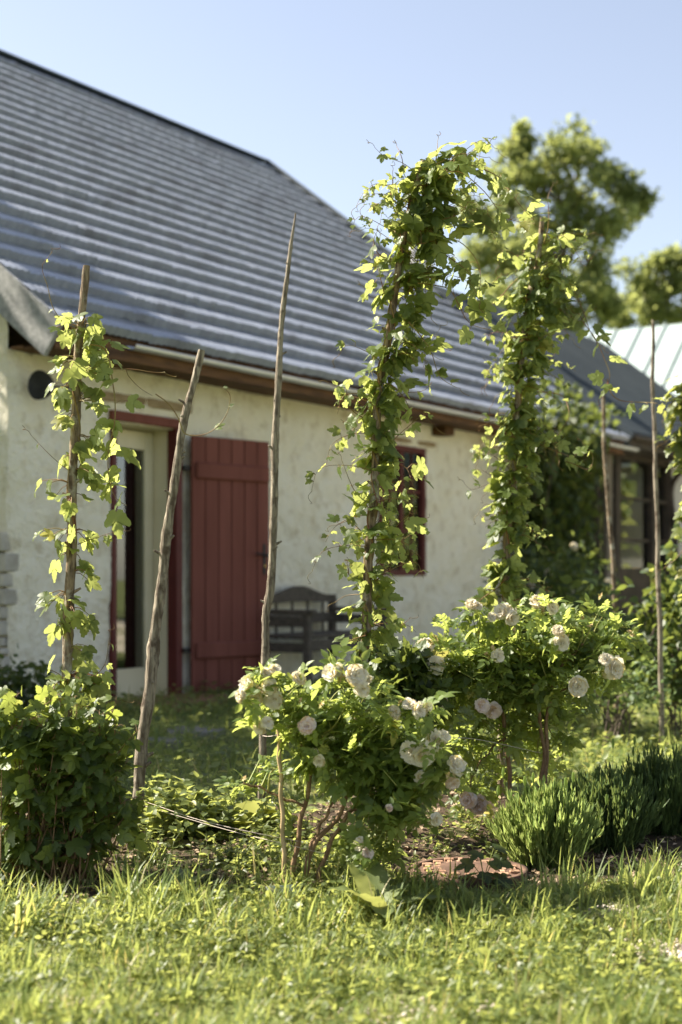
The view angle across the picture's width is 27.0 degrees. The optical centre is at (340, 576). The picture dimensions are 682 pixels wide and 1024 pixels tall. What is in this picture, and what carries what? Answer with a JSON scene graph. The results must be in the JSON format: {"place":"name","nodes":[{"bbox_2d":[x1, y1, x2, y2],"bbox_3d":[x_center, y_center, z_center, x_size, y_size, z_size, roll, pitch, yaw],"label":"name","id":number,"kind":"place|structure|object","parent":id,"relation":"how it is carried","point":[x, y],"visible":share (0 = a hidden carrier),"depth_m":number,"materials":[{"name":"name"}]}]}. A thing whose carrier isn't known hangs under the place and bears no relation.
{"place":"outdoors","nodes":[
{"label":"outdoors","id":0,"kind":"place"},
{"bbox_2d":[0,646,681,1023],"bbox_3d":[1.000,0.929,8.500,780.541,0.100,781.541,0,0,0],"label":"ground","id":1,"kind":"structure","parent":0,"point":[408,992],"depth_m":3.51,"materials":[{"name":"green plant"}]},
{"bbox_2d":[0,642,61,726],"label":"shrub","id":2,"kind":"object","parent":1,"relation":"on","point":[18,681],"visible":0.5,"depth_m":8.54,"materials":[{"name":"green plant"}]},
{"bbox_2d":[148,737,183,750],"bbox_3d":[-0.975,0.920,7.783,0.251,0.066,0.223,0,0,0],"label":"flagstone","id":3,"kind":"object","parent":1,"relation":"on","point":[166,740],"visible":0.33,"depth_m":7.68,"materials":[{"name":"grey stone"}]},
{"bbox_2d":[166,726,225,739],"bbox_3d":[-0.843,0.913,8.234,0.352,0.066,0.356,0,0,-12],"label":"flagstone","id":4,"kind":"object","parent":1,"relation":"on","point":[202,734],"visible":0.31,"depth_m":8.15,"materials":[{"name":"grey stone"}]},
{"bbox_2d":[0,49,638,712],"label":"farmhouse","id":5,"kind":"object","parent":1,"relation":"on","point":[174,235],"visible":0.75,"depth_m":11.62,"materials":[{"name":"paint"}]},
{"bbox_2d":[28,370,82,399],"bbox_3d":[-1.854,-1.250,9.505,0.193,0.194,0.570,0,0,26],"label":"wall lamp","id":6,"kind":"object","parent":5,"relation":"attached to","point":[39,381],"visible":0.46,"depth_m":9.28,"materials":[{"name":"black metal"}]},
{"bbox_2d":[117,429,152,697],"bbox_3d":[-1.617,-0.100,10.502,0.045,1.980,0.645,0,0,33],"label":"glazed door","id":7,"kind":"structure","parent":5,"relation":"in","point":[135,548],"depth_m":10.62,"materials":[{"name":"beige paint"}]},
{"bbox_2d":[182,436,269,692],"bbox_3d":[-0.859,-0.098,10.925,0.846,1.935,0.107,0,0,-43],"label":"plank door","id":8,"kind":"structure","parent":5,"relation":"in","point":[230,478],"depth_m":10.92,"materials":[{"name":"red paint"}]},
{"bbox_2d":[379,445,425,575],"bbox_3d":[0.566,-0.625,13.433,0.065,1.230,0.840,0,0,33],"label":"window frame","id":9,"kind":"structure","parent":5,"relation":"in","point":[410,454],"depth_m":13.55,"materials":[{"name":"red paint"}]},
{"bbox_2d":[501,375,626,644],"bbox_3d":[2.359,-0.507,15.475,1.517,3.448,1.869,0,0,-13],"label":"wall creeper","id":10,"kind":"object","parent":5,"relation":"attached to","point":[565,511],"depth_m":15.25,"materials":[{"name":"green plant"}]},
{"bbox_2d":[269,586,388,683],"bbox_3d":[-0.150,0.487,11.605,0.620,0.825,1.200,0,0,33],"label":"garden bench","id":11,"kind":"object","parent":1,"relation":"on","point":[306,619],"visible":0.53,"depth_m":11.42,"materials":[{"name":"grey wood"}]},
{"bbox_2d":[0,791,681,907],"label":"garden bed","id":12,"kind":"object","parent":1,"relation":"on","point":[468,839],"visible":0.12,"depth_m":4.87,"materials":[{"name":"soil"}]},
{"bbox_2d":[0,679,148,889],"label":"currant bush","id":13,"kind":"object","parent":12,"relation":"on","point":[72,796],"visible":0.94,"depth_m":4.33,"materials":[{"name":"green plant"}]},
{"bbox_2d":[60,265,89,716],"bbox_3d":[-0.889,-0.021,4.700,0.117,2.018,0.042,0,0,0],"label":"hop pole","id":14,"kind":"object","parent":12,"relation":"on","point":[71,564],"visible":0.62,"depth_m":4.69,"materials":[{"name":"brown wood"}]},
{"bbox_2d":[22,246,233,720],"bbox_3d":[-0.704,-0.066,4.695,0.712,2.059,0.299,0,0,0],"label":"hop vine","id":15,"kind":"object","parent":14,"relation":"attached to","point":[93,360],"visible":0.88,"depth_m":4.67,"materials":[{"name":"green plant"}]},
{"bbox_2d":[132,349,204,831],"bbox_3d":[-0.622,0.085,5.101,0.268,1.802,0.051,0,0,0],"label":"bare stick","id":16,"kind":"object","parent":12,"relation":"on","point":[142,756],"visible":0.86,"depth_m":5.09,"materials":[{"name":"brown wood"}]},
{"bbox_2d":[144,801,304,842],"bbox_3d":[-0.493,0.774,4.618,0.194,0.056,1.048,0,0,-36],"label":"twine","id":17,"kind":"object","parent":16,"relation":"attached to","point":[224,826],"visible":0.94,"depth_m":4.25,"materials":[{"name":"beige fabric"}]},
{"bbox_2d":[143,805,324,853],"bbox_3d":[-0.433,0.808,4.635,0.132,0.042,1.088,0,0,-38],"label":"twine","id":18,"kind":"object","parent":16,"relation":"attached to","point":[241,833],"visible":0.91,"depth_m":4.52,"materials":[{"name":"beige fabric"}]},
{"bbox_2d":[133,868,218,900],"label":"broad leaf plant","id":19,"kind":"object","parent":12,"relation":"on","point":[194,878],"visible":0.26,"depth_m":4.18,"materials":[{"name":"green plant"}]},
{"bbox_2d":[196,812,248,841],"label":"broad leaf plant","id":20,"kind":"object","parent":12,"relation":"on","point":[235,836],"visible":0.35,"depth_m":5.01,"materials":[{"name":"green plant"}]},
{"bbox_2d":[209,800,318,833],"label":"broad leaf plant","id":21,"kind":"object","parent":12,"relation":"on","point":[251,807],"visible":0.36,"depth_m":5.08,"materials":[{"name":"green plant"}]},
{"bbox_2d":[255,213,295,798],"bbox_3d":[-0.248,-0.186,5.401,0.156,2.392,0.037,0,0,0],"label":"bare stick","id":22,"kind":"object","parent":12,"relation":"on","point":[267,601],"visible":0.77,"depth_m":5.39,"materials":[{"name":"brown wood"}]},
{"bbox_2d":[276,730,286,884],"bbox_3d":[-0.173,0.717,4.200,0.037,0.535,0.019,0,0,0],"label":"garden cane","id":23,"kind":"object","parent":12,"relation":"on","point":[282,821],"visible":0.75,"depth_m":4.20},
{"bbox_2d":[266,885,296,895],"bbox_3d":[-0.169,0.930,4.109,0.090,0.068,0.049,0,0,-14],"label":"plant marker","id":24,"kind":"object","parent":12,"relation":"on","point":[274,887],"visible":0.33,"depth_m":4.12,"materials":[{"name":"grey"}]},
{"bbox_2d":[114,753,510,899],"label":"bed weeds","id":25,"kind":"object","parent":12,"relation":"on","point":[184,799],"visible":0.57,"depth_m":4.92,"materials":[{"name":"green plant"}]},
{"bbox_2d":[213,637,477,884],"bbox_3d":[0.001,0.578,4.223,0.783,0.804,0.472,0,0,0],"label":"rose bush","id":26,"kind":"object","parent":12,"relation":"on","point":[405,772],"visible":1,"depth_m":4.15,"materials":[{"name":"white plant"}]},
{"bbox_2d":[352,160,423,823],"bbox_3d":[0.169,-0.233,5.000,0.266,2.465,0.045,0,0,0],"label":"hop pole","id":27,"kind":"object","parent":12,"relation":"on","point":[372,520],"visible":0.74,"depth_m":4.99,"materials":[{"name":"brown wood"}]},
{"bbox_2d":[305,131,547,697],"bbox_3d":[0.306,-0.477,4.985,0.867,2.223,0.320,0,0,0],"label":"hop vine","id":28,"kind":"object","parent":27,"relation":"attached to","point":[422,222],"visible":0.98,"depth_m":4.98,"materials":[{"name":"green plant"}]},
{"bbox_2d":[345,636,462,791],"bbox_3d":[0.224,0.577,5.181,0.423,0.756,0.439,0,0,-41],"label":"young bush","id":29,"kind":"object","parent":12,"relation":"on","point":[403,668],"visible":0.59,"depth_m":5.08,"materials":[{"name":"green plant"}]},
{"bbox_2d":[410,857,527,889],"bbox_3d":[0.403,0.953,4.480,0.370,0.106,0.370,0,0,0],"label":"round cover","id":30,"kind":"object","parent":12,"relation":"on","point":[443,863],"visible":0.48,"depth_m":4.43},
{"bbox_2d":[455,843,514,887],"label":"hop seedling","id":31,"kind":"object","parent":30,"relation":"on","point":[499,861],"visible":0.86,"depth_m":4.29,"materials":[{"name":"green plant"}]},
{"bbox_2d":[497,217,543,798],"bbox_3d":[0.757,-0.260,6.000,0.202,2.513,0.040,0,0,0],"label":"hop pole","id":32,"kind":"object","parent":12,"relation":"on","point":[517,401],"visible":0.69,"depth_m":5.99,"materials":[{"name":"brown wood"}]},
{"bbox_2d":[459,180,664,618],"bbox_3d":[0.930,-0.563,6.001,0.871,2.224,0.300,0,0,0],"label":"hop vine","id":33,"kind":"object","parent":32,"relation":"attached to","point":[547,292],"visible":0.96,"depth_m":5.98,"materials":[{"name":"green plant"}]},
{"bbox_2d":[411,588,653,824],"bbox_3d":[0.685,0.515,5.402,0.989,0.952,0.711,0,0,0],"label":"rose bush","id":34,"kind":"object","parent":12,"relation":"on","point":[497,657],"visible":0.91,"depth_m":5.25,"materials":[{"name":"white plant"}]},
{"bbox_2d":[453,737,539,752],"bbox_3d":[0.505,0.586,4.963,0.052,0.145,0.829,0,0,32],"label":"twine","id":35,"kind":"object","parent":34,"relation":"attached to","point":[494,742],"visible":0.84,"depth_m":5.07,"materials":[{"name":"beige fabric"}]},
{"bbox_2d":[482,768,607,871],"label":"lavender bush","id":36,"kind":"object","parent":12,"relation":"on","point":[535,822],"visible":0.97,"depth_m":4.55,"materials":[{"name":"green plant"}]},
{"bbox_2d":[568,778,591,846],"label":"lavender bush","id":37,"kind":"object","parent":12,"relation":"on","point":[577,791],"visible":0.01,"depth_m":5.00,"materials":[{"name":"green plant"}]},
{"bbox_2d":[564,739,668,854],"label":"lavender bush","id":38,"kind":"object","parent":12,"relation":"on","point":[626,819],"visible":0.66,"depth_m":4.88,"materials":[{"name":"green plant"}]},
{"bbox_2d":[602,736,681,835],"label":"lavender bush","id":39,"kind":"object","parent":12,"relation":"on","point":[662,777],"visible":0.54,"depth_m":5.11,"materials":[{"name":"green plant"}]},
{"bbox_2d":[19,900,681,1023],"bbox_3d":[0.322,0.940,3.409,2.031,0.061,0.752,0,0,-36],"label":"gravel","id":40,"kind":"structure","parent":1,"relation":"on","point":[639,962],"depth_m":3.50,"materials":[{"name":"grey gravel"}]},
{"bbox_2d":[327,861,445,925],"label":"broad leaf plant","id":41,"kind":"object","parent":1,"relation":"on","point":[377,874],"visible":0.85,"depth_m":3.99,"materials":[{"name":"green plant"}]},
{"bbox_2d":[464,214,573,313],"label":"broadleaf tree","id":42,"kind":"object","parent":1,"relation":"on","point":[514,239],"visible":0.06,"depth_m":43.41,"materials":[{"name":"green plant"}]},
{"bbox_2d":[409,244,681,644],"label":"annex","id":43,"kind":"object","parent":1,"relation":"on","point":[631,489],"visible":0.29,"depth_m":18.49,"materials":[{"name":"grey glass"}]},
{"bbox_2d":[583,453,671,644],"bbox_3d":[3.624,-0.275,18.065,0.130,2.550,2.900,0,0,33],"label":"window frame","id":44,"kind":"structure","parent":43,"relation":"in","point":[633,506],"depth_m":18.29,"materials":[{"name":"brown wood"}]},
{"bbox_2d":[483,531,624,637],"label":"shaded shrub","id":45,"kind":"object","parent":1,"relation":"on","point":[548,571],"visible":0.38,"depth_m":12.01,"materials":[{"name":"green plant"}]},
{"bbox_2d":[454,109,663,332],"bbox_3d":[5.793,-5.531,38.177,5.651,13.030,4.288,0,0,0],"label":"broadleaf tree","id":46,"kind":"object","parent":1,"relation":"on","point":[611,223],"visible":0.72,"depth_m":37.56,"materials":[{"name":"green plant"}]},
{"bbox_2d":[602,394,618,721],"bbox_3d":[1.703,-0.092,9.001,0.109,2.160,0.039,0,0,0],"label":"bare stick","id":47,"kind":"object","parent":1,"relation":"on","point":[611,537],"visible":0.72,"depth_m":8.99,"materials":[{"name":"brown wood"}]},
{"bbox_2d":[559,566,672,733],"bbox_3d":[1.648,0.443,8.619,0.790,1.022,0.983,0,0,0],"label":"raspberry bush","id":48,"kind":"object","parent":1,"relation":"on","point":[566,579],"visible":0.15,"depth_m":8.55,"materials":[{"name":"green plant"}]},
{"bbox_2d":[582,650,681,745],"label":"grey leaved shrub","id":49,"kind":"object","parent":1,"relation":"on","point":[637,674],"visible":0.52,"depth_m":7.87,"materials":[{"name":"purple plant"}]},
{"bbox_2d":[586,323,681,395],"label":"barn","id":50,"kind":"structure","parent":1,"relation":"on","point":[633,347],"depth_m":27.70,"materials":[{"name":"metal"}]},
{"bbox_2d":[606,241,681,330],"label":"broadleaf tree","id":51,"kind":"object","parent":1,"relation":"on","point":[648,298],"visible":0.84,"depth_m":43.39,"materials":[{"name":"green plant"}]},
{"bbox_2d":[611,523,681,741],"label":"raspberry bush","id":52,"kind":"object","parent":1,"relation":"on","point":[670,588],"visible":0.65,"depth_m":8.19,"materials":[{"name":"green plant"}]},
{"bbox_2d":[650,320,664,745],"bbox_3d":[1.713,-0.196,7.699,0.077,2.392,0.035,0,0,0],"label":"bare stick","id":53,"kind":"object","parent":1,"relation":"on","point":[658,597],"visible":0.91,"depth_m":7.69,"materials":[{"name":"brown wood"}]},
{"bbox_2d":[0,0,681,336],"label":"sky","id":54,"kind":"structure","parent":0,"point":[301,86],"materials":[{"name":"blue"}]},
{"bbox_2d":[3,670,681,803],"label":"grass","id":55,"kind":"structure","parent":0,"point":[213,752],"depth_m":7.63,"materials":[{"name":"green plant"}]},
{"bbox_3d":[1.726,-0.038,6.919,0.073,2.067,0.035,0,0,0],"label":"hop pole","id":56,"kind":"object","parent":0,"visible":0},
{"bbox_2d":[632,376,681,617],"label":"hop vine","id":57,"kind":"object","parent":56,"relation":"attached to","point":[674,411],"visible":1,"depth_m":6.89,"materials":[{"name":"green plant"}]}
]}

